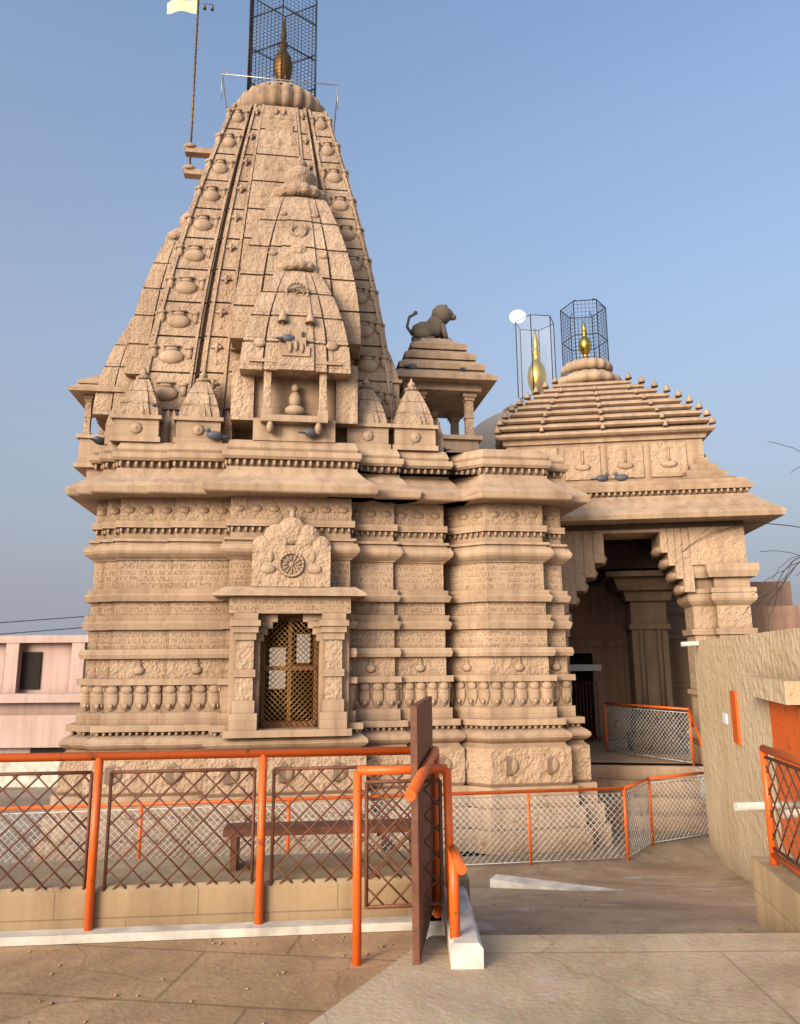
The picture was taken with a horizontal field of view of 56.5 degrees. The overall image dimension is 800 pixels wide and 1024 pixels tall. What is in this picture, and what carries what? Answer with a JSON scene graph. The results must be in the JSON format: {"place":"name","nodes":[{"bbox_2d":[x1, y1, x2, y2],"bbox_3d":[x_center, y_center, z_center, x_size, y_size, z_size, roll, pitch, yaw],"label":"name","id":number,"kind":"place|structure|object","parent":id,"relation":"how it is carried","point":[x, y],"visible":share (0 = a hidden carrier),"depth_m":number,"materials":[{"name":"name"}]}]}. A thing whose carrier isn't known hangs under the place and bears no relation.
{"place":"outdoors","nodes":[
{"label":"outdoors","id":0,"kind":"place"},
{"bbox_2d":[0,616,83,635],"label":"overhead cables","id":1,"kind":"object","parent":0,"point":[40,630],"visible":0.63,"depth_m":13.09,"materials":[{"name":"black metal"}]},
{"bbox_2d":[0,930,411,1023],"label":"terrace paving","id":2,"kind":"structure","parent":0,"point":[213,982],"depth_m":3.79,"materials":[{"name":"beige stone"}]},
{"bbox_2d":[0,915,443,946],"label":"white kerb line","id":3,"kind":"object","parent":2,"relation":"on","point":[168,932],"visible":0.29,"depth_m":4.34,"materials":[{"name":"paint"}]},
{"bbox_2d":[0,746,466,965],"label":"orange terrace fence rails","id":4,"kind":"object","parent":2,"relation":"on","point":[455,866],"visible":0.88,"depth_m":4.44,"materials":[{"name":"metal"}]},
{"bbox_2d":[0,764,443,908],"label":"railing lattice","id":5,"kind":"object","parent":4,"relation":"attached to","point":[205,771],"visible":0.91,"depth_m":4.52,"materials":[{"name":"metal"}]},
{"bbox_2d":[0,850,469,930],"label":"parapet wall","id":6,"kind":"structure","parent":2,"relation":"on","point":[53,906],"depth_m":4.50,"materials":[{"name":"stone"}]},
{"bbox_2d":[223,696,433,964],"bbox_3d":[-0.468,1.766,4.459,1.364,1.250,1.325,0,-11,0],"label":"bench","id":7,"kind":"object","parent":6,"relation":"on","point":[421,744],"visible":0.8,"depth_m":4.21,"materials":[{"name":"metal"}]},
{"bbox_2d":[27,874,744,1023],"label":"scattered grit","id":8,"kind":"object","parent":2,"relation":"on","point":[162,979],"visible":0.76,"depth_m":4.08,"materials":[{"name":"stone"}]},
{"bbox_2d":[32,496,612,861],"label":"shrine wall","id":9,"kind":"structure","parent":0,"point":[491,607],"depth_m":10.95,"materials":[{"name":"beige stone"}]},
{"bbox_2d":[104,351,442,451],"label":"spires","id":10,"kind":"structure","parent":9,"relation":"on","point":[266,408],"depth_m":11.58,"materials":[{"name":"beige stone"}]},
{"bbox_2d":[260,620,317,724],"bbox_3d":[-1.657,2.369,11.182,0.880,1.640,0.020,1,-11,-8],"label":"dark window","id":11,"kind":"structure","parent":9,"relation":"attached to","point":[294,685],"depth_m":11.15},
{"bbox_2d":[213,509,366,738],"bbox_3d":[-1.585,1.552,10.781,2.160,3.230,0.610,1,-11,-8],"label":"window frame","id":12,"kind":"object","parent":9,"relation":"attached to","point":[291,556],"depth_m":10.63,"materials":[{"name":"beige stone"}]},
{"bbox_2d":[260,616,316,726],"bbox_3d":[-1.601,2.298,10.793,0.788,1.558,0.026,1,-11,-8],"label":"window lattice","id":13,"kind":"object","parent":12,"relation":"in","point":[290,675],"depth_m":10.78,"materials":[{"name":"brown metal"}]},
{"bbox_2d":[269,634,309,688],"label":"window panes","id":14,"kind":"structure","parent":13,"relation":"attached to","point":[278,674],"depth_m":11.17,"materials":[{"name":"grey glass"}]},
{"bbox_2d":[93,81,555,454],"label":"shikhara spire","id":15,"kind":"structure","parent":9,"relation":"on","point":[214,300],"depth_m":12.91,"materials":[{"name":"stone"}]},
{"bbox_2d":[68,375,127,477],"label":"balcony pavilion","id":16,"kind":"structure","parent":15,"relation":"attached to","point":[84,391],"depth_m":13.34,"materials":[{"name":"beige stone"}]},
{"bbox_2d":[182,143,212,179],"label":"flagpole brackets","id":17,"kind":"object","parent":15,"relation":"attached to","point":[190,171],"visible":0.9,"depth_m":15.33,"materials":[{"name":"beige stone"}]},
{"bbox_2d":[188,0,213,163],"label":"flagpole","id":18,"kind":"object","parent":17,"relation":"attached to","point":[195,56],"visible":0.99,"depth_m":15.77,"materials":[{"name":"brown metal"}]},
{"bbox_2d":[167,0,196,13],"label":"flag","id":19,"kind":"object","parent":18,"relation":"attached to","point":[189,6],"visible":1,"depth_m":16.03,"materials":[{"name":"fabric"}]},
{"bbox_2d":[88,334,467,451],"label":"pigeons","id":20,"kind":"object","parent":15,"relation":"on","point":[217,435],"visible":0.65,"depth_m":11.35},
{"bbox_2d":[221,70,337,133],"bbox_3d":[-2.498,-8.063,15.691,2.301,0.652,2.298,1,-11,-8],"label":"pipe frame","id":21,"kind":"object","parent":15,"relation":"on","point":[223,80],"visible":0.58,"depth_m":14.71,"materials":[{"name":"grey"}]},
{"bbox_2d":[247,0,317,96],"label":"lattice cage","id":22,"kind":"object","parent":15,"relation":"on","point":[250,44],"visible":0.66,"depth_m":15.59,"materials":[{"name":"black metal"}]},
{"bbox_2d":[273,21,292,81],"bbox_3d":[-2.513,-9.740,16.019,0.420,1.950,0.420,1,-11,-8],"label":"finial","id":23,"kind":"object","parent":15,"relation":"on","point":[283,63],"visible":0.48,"depth_m":15.84,"materials":[{"name":"gold metal"}]},
{"bbox_2d":[253,108,338,356],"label":"carved ornaments","id":24,"kind":"object","parent":15,"relation":"attached to","point":[297,346],"visible":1,"depth_m":11.50},
{"bbox_2d":[396,338,497,452],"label":"pavilion","id":25,"kind":"structure","parent":15,"relation":"on","point":[450,390],"depth_m":14.28,"materials":[{"name":"stone"}]},
{"bbox_2d":[406,304,456,341],"bbox_3d":[0.645,-3.833,15.316,1.065,0.920,0.445,1,-11,-8],"label":"lion statue","id":26,"kind":"object","parent":25,"relation":"on","point":[438,320],"visible":0.79,"depth_m":15.20,"materials":[{"name":"grey stone"}]},
{"bbox_2d":[80,505,571,785],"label":"shrine wall reliefs","id":27,"kind":"object","parent":9,"relation":"attached to","point":[98,699],"visible":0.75,"depth_m":11.02,"materials":[{"name":"beige stone"}]},
{"bbox_2d":[65,440,590,736],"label":"cornice","id":28,"kind":"structure","parent":9,"relation":"attached to","point":[260,468],"depth_m":11.27,"materials":[{"name":"beige stone"}]},
{"bbox_2d":[0,787,723,866],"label":"court paving","id":29,"kind":"structure","parent":0,"point":[694,851],"depth_m":10.48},
{"bbox_2d":[0,761,58,786],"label":"compound wall","id":30,"kind":"structure","parent":29,"relation":"on","point":[48,780],"depth_m":16.10,"materials":[{"name":"white paint"}]},
{"bbox_2d":[0,635,87,753],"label":"pink house","id":31,"kind":"structure","parent":29,"relation":"on","point":[43,715],"depth_m":19.52,"materials":[{"name":"pink paint"}]},
{"bbox_2d":[2,652,65,752],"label":"house openings","id":32,"kind":"object","parent":31,"relation":"attached to","point":[30,670],"visible":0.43,"depth_m":20.47,"materials":[{"name":"black"}]},
{"bbox_2d":[0,702,703,864],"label":"railing","id":33,"kind":"object","parent":29,"relation":"on","point":[528,792],"visible":0.71,"depth_m":9.93,"materials":[{"name":"orange metal"}]},
{"bbox_2d":[0,706,708,864],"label":"white fence","id":34,"kind":"object","parent":29,"relation":"on","point":[702,782],"visible":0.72,"depth_m":9.88,"materials":[{"name":"white metal"}]},
{"bbox_2d":[474,402,525,449],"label":"dome","id":35,"kind":"structure","parent":29,"relation":"on","point":[486,428],"depth_m":17.68,"materials":[{"name":"paint"}]},
{"bbox_2d":[515,314,556,401],"bbox_3d":[3.570,-3.949,19.515,1.065,2.171,0.925,1,-11,-8],"label":"metal frame","id":36,"kind":"object","parent":35,"relation":"on","point":[531,350],"visible":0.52,"depth_m":19.48,"materials":[{"name":"black metal"}]},
{"bbox_2d":[527,329,546,395],"bbox_3d":[3.571,-3.753,19.476,0.500,2.250,0.500,1,-11,-8],"label":"golden finial","id":37,"kind":"object","parent":35,"relation":"on","point":[539,374],"visible":0.69,"depth_m":19.29,"materials":[{"name":"gold metal"}]},
{"bbox_2d":[494,357,786,779],"bbox_3d":[4.345,1.106,15.808,5.440,9.200,5.640,-2,-11,8],"label":"entrance porch","id":38,"kind":"object","parent":29,"relation":"on","point":[670,502],"visible":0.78,"depth_m":13.81,"materials":[{"name":"beige stone"}]},
{"bbox_2d":[570,653,594,736],"bbox_3d":[4.175,4.206,17.126,0.540,1.900,0.040,-2,-11,8],"label":"dark doorway","id":39,"kind":"structure","parent":38,"relation":"attached to","point":[581,659],"depth_m":17.13,"materials":[{"name":"black"}]},
{"bbox_2d":[560,298,608,365],"bbox_3d":[4.161,-3.864,16.797,1.025,1.699,0.890,-2,-11,8],"label":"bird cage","id":40,"kind":"object","parent":38,"relation":"on","point":[592,333],"visible":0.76,"depth_m":16.67,"materials":[{"name":"black metal"}]},
{"bbox_2d":[578,320,591,357],"bbox_3d":[4.161,-3.856,16.794,0.300,1.000,0.292,-2,-11,8],"label":"finial","id":41,"kind":"object","parent":38,"relation":"on","point":[584,339],"visible":0.76,"depth_m":16.68,"materials":[{"name":"gold metal"}]},
{"bbox_2d":[575,682,599,742],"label":"gate","id":42,"kind":"structure","parent":38,"relation":"on","point":[592,737],"depth_m":16.31,"materials":[{"name":"metal"}]},
{"bbox_2d":[561,372,633,481],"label":"pigeons","id":43,"kind":"object","parent":38,"relation":"on","point":[618,477],"visible":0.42,"depth_m":13.86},
{"bbox_2d":[596,570,683,753],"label":"column","id":44,"kind":"structure","parent":38,"relation":"on","point":[644,597],"depth_m":14.52,"materials":[{"name":"stone"}]},
{"bbox_2d":[568,581,799,739],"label":"old pink walls","id":45,"kind":"structure","parent":38,"relation":"on","point":[598,633],"depth_m":16.81,"materials":[{"name":"stone"}]},
{"bbox_2d":[570,664,601,670],"bbox_3d":[4.156,3.523,16.860,0.780,0.140,0.020,-2,-11,8],"label":"door sign board","id":46,"kind":"object","parent":45,"relation":"attached to","point":[595,667],"depth_m":16.84,"materials":[{"name":"white metal"}]},
{"bbox_2d":[591,763,708,831],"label":"porch steps","id":47,"kind":"structure","parent":29,"relation":"on","point":[612,782],"depth_m":12.02,"materials":[{"name":"stone"}]},
{"bbox_2d":[694,628,799,881],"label":"house walls","id":48,"kind":"structure","parent":29,"relation":"on","point":[757,672],"depth_m":8.21,"materials":[{"name":"paint"}]},
{"bbox_2d":[722,712,727,723],"bbox_3d":[3.950,2.505,9.048,0.030,0.120,0.260,-3,-11,13],"label":"switch box","id":49,"kind":"object","parent":48,"relation":"attached to","point":[724,718],"visible":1,"depth_m":9.01,"materials":[{"name":"white plastic"}]},
{"bbox_2d":[681,641,799,818],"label":"house pipes","id":50,"kind":"object","parent":48,"relation":"attached to","point":[696,643],"visible":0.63,"depth_m":5.14,"materials":[{"name":"white paint"}]},
{"bbox_2d":[729,691,799,857],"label":"orange panels","id":51,"kind":"object","parent":48,"relation":"attached to","point":[785,723],"visible":0.61,"depth_m":6.27,"materials":[{"name":"paint"}]},
{"bbox_2d":[733,801,799,810],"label":"white ramp pipe","id":52,"kind":"object","parent":48,"relation":"attached to","point":[748,806],"visible":0.59,"depth_m":5.22,"materials":[{"name":"paint"}]},
{"bbox_2d":[0,0,799,634],"label":"sky","id":53,"kind":"structure","parent":0,"point":[640,159],"materials":[{"name":"blue"}]},
{"bbox_2d":[509,310,525,322],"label":"moon disc","id":54,"kind":"object","parent":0,"point":[515,315],"visible":0.95,"depth_m":854.43,"materials":[{"name":"white"}]},
{"bbox_2d":[309,933,799,1023],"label":"landing slab","id":55,"kind":"structure","parent":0,"point":[731,978],"depth_m":3.47,"materials":[{"name":"concrete"}]},
{"bbox_2d":[466,866,773,934],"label":"ramp path","id":56,"kind":"structure","parent":0,"point":[632,907],"depth_m":6.19,"materials":[{"name":"concrete"}]},
{"bbox_2d":[441,886,483,968],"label":"curb","id":57,"kind":"structure","parent":56,"relation":"on","point":[465,950],"depth_m":3.74,"materials":[{"name":"white paint"}]},
{"bbox_2d":[490,874,617,890],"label":"stone slab","id":58,"kind":"structure","parent":56,"relation":"on","point":[502,881],"depth_m":7.48,"materials":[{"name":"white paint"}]},
{"bbox_2d":[751,855,799,932],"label":"ramp parapet","id":59,"kind":"structure","parent":56,"relation":"on","point":[777,896],"depth_m":4.50,"materials":[{"name":"beige concrete"}]},
{"bbox_2d":[759,745,799,876],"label":"railing frame","id":60,"kind":"object","parent":59,"relation":"on","point":[775,856],"visible":1,"depth_m":4.71,"materials":[{"name":"orange metal"}]},
{"bbox_2d":[764,756,799,867],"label":"railing mesh","id":61,"kind":"object","parent":60,"relation":"attached to","point":[778,849],"visible":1,"depth_m":4.49,"materials":[{"name":"brown metal"}]},
{"bbox_2d":[682,441,799,630],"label":"tree branches","id":62,"kind":"object","parent":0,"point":[786,578],"visible":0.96,"depth_m":12.38,"materials":[{"name":"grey plant"}]}
]}

